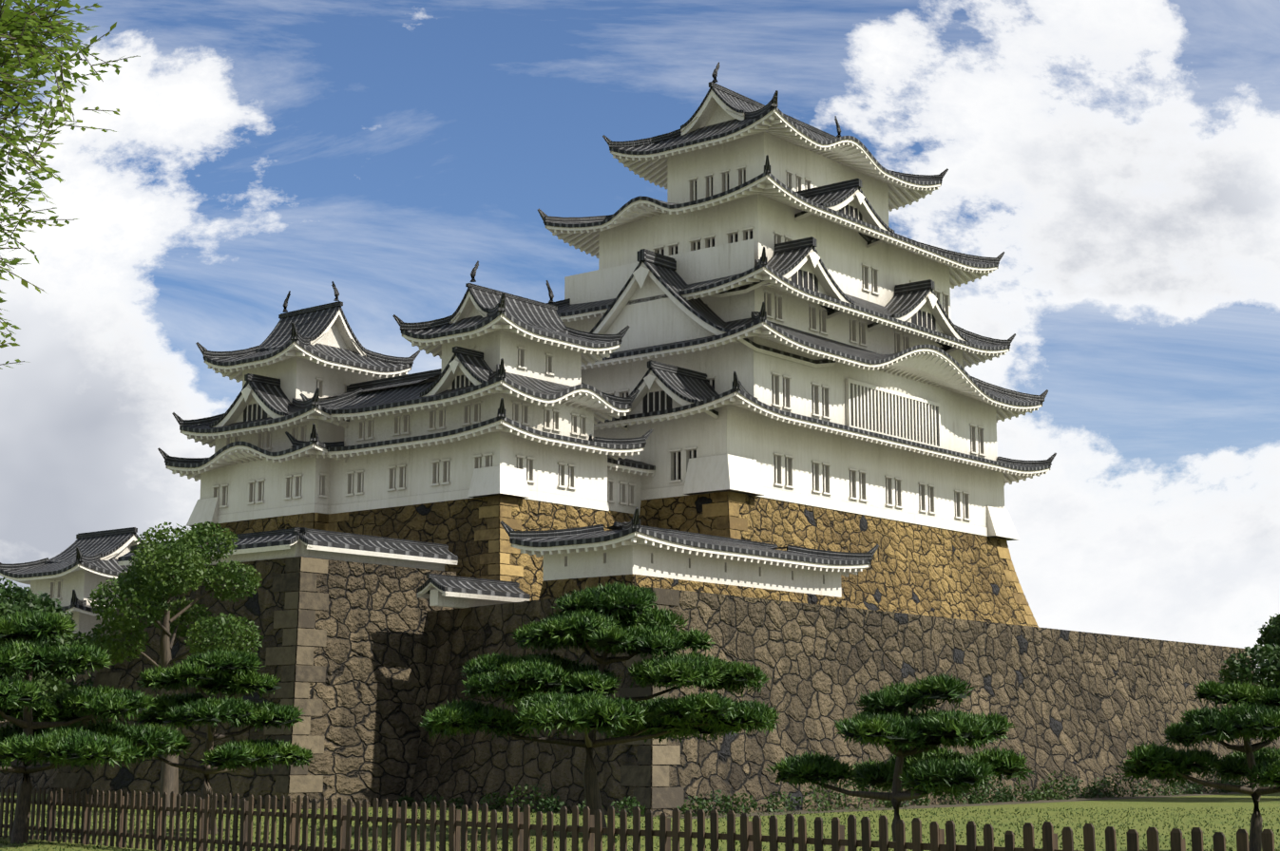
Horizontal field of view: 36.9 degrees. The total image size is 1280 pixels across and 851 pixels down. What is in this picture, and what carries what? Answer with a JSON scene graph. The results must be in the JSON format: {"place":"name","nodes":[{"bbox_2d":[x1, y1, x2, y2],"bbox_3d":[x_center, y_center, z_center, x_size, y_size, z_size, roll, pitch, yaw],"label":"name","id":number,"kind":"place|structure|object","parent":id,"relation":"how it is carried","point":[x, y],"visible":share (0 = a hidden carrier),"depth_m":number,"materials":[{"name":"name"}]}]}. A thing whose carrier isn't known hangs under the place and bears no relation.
{"place":"outdoors","nodes":[
{"label":"outdoors","id":0,"kind":"place"},
{"bbox_2d":[0,0,140,369],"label":"overhang branch leaves","id":1,"kind":"object","parent":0,"point":[20,26],"visible":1,"depth_m":14.19,"materials":[{"name":"green plant"}]},
{"bbox_2d":[0,792,1279,850],"bbox_3d":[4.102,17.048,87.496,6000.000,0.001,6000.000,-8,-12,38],"label":"ground","id":2,"kind":"structure","parent":0,"point":[1227,803],"depth_m":58.91,"materials":[{"name":"green plant"}]},
{"bbox_2d":[0,576,94,733],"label":"tree","id":3,"kind":"object","parent":2,"relation":"on","point":[19,599],"visible":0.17,"depth_m":81.27,"materials":[{"name":"green plant"}]},
{"bbox_2d":[0,527,140,639],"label":"turret","id":4,"kind":"object","parent":2,"relation":"on","point":[75,573],"visible":0.25,"depth_m":106.19,"materials":[{"name":"white paint"}]},
{"bbox_2d":[0,608,191,843],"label":"pine","id":5,"kind":"object","parent":2,"relation":"on","point":[28,737],"visible":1,"depth_m":46.14,"materials":[{"name":"green plant"}]},
{"bbox_2d":[84,521,263,816],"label":"tall tree","id":6,"kind":"object","parent":2,"relation":"on","point":[143,579],"visible":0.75,"depth_m":65.51,"materials":[{"name":"green plant"}]},
{"bbox_2d":[135,649,314,835],"bbox_3d":[-11.249,8.656,52.163,5.521,5.061,5.275,-8,-12,38],"label":"pine","id":7,"kind":"object","parent":2,"relation":"on","point":[219,672],"visible":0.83,"depth_m":51.43,"materials":[{"name":"green plant"}]},
{"bbox_2d":[45,556,456,809],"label":"stone bastion","id":8,"kind":"structure","parent":2,"relation":"on","point":[341,653],"depth_m":76.88,"materials":[{"name":"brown stone"}]},
{"bbox_2d":[420,580,780,835],"bbox_3d":[-0.820,7.593,51.633,9.619,6.909,10.367,-8,-12,38],"label":"pine","id":9,"kind":"object","parent":2,"relation":"on","point":[535,687],"visible":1,"depth_m":50.39,"materials":[{"name":"green plant"}]},
{"bbox_2d":[0,785,1274,850],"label":"picket fence","id":10,"kind":"object","parent":2,"relation":"on","point":[750,837],"visible":0.94,"depth_m":34.39,"materials":[{"name":"brown wood"}]},
{"bbox_2d":[0,587,1279,817],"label":"stone wall","id":11,"kind":"structure","parent":2,"relation":"on","point":[1087,709],"depth_m":77.64,"materials":[{"name":"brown stone"}]},
{"bbox_2d":[117,527,530,609],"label":"parapet walls","id":12,"kind":"structure","parent":11,"relation":"on","point":[449,591],"depth_m":78.66,"materials":[{"name":"white paint"}]},
{"bbox_2d":[198,495,658,609],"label":"stone base","id":13,"kind":"object","parent":11,"relation":"on","point":[472,534],"visible":0.19,"depth_m":85.08,"materials":[{"name":"brown stone"}]},
{"bbox_2d":[157,261,655,527],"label":"wing","id":14,"kind":"structure","parent":13,"relation":"on","point":[327,412],"depth_m":89.33,"materials":[{"name":"white paint"}]},
{"bbox_2d":[500,507,878,607],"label":"terrace yagura","id":15,"kind":"structure","parent":11,"relation":"on","point":[632,551],"depth_m":76.44,"materials":[{"name":"white paint"}]},
{"bbox_2d":[639,491,1038,627],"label":"keep stone base","id":16,"kind":"object","parent":11,"relation":"on","point":[919,569],"visible":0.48,"depth_m":99.22,"materials":[{"name":"brown stone"}]},
{"bbox_2d":[537,62,1056,540],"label":"keep","id":17,"kind":"structure","parent":16,"relation":"on","point":[768,285],"depth_m":100.07,"materials":[{"name":"white paint"}]},
{"bbox_2d":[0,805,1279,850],"bbox_3d":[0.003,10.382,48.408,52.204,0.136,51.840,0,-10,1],"label":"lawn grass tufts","id":18,"kind":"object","parent":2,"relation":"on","point":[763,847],"visible":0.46,"depth_m":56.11,"materials":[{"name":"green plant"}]},
{"bbox_2d":[397,770,1279,817],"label":"shrubs","id":19,"kind":"object","parent":2,"relation":"on","point":[548,801],"depth_m":74.26,"materials":[{"name":"green plant"}]},
{"bbox_2d":[765,672,1035,850],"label":"pine","id":20,"kind":"object","parent":2,"relation":"on","point":[926,767],"visible":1,"depth_m":36.68,"materials":[{"name":"green plant"}]},
{"bbox_2d":[667,791,1242,819],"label":"dirt strip","id":21,"kind":"object","parent":2,"relation":"on","point":[969,805],"depth_m":77.72,"materials":[{"name":"brown soil"}]},
{"bbox_2d":[1116,678,1279,850],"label":"pine","id":22,"kind":"object","parent":2,"relation":"on","point":[1249,715],"visible":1,"depth_m":39.53,"materials":[{"name":"green plant"}]},
{"bbox_2d":[1218,613,1279,706],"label":"tree","id":23,"kind":"object","parent":2,"relation":"on","point":[1266,657],"visible":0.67,"depth_m":82.91,"materials":[{"name":"green plant"}]},
{"bbox_2d":[0,0,1279,681],"label":"sky","id":24,"kind":"structure","parent":0,"point":[1121,158],"materials":[{"name":"blue"}]}
]}

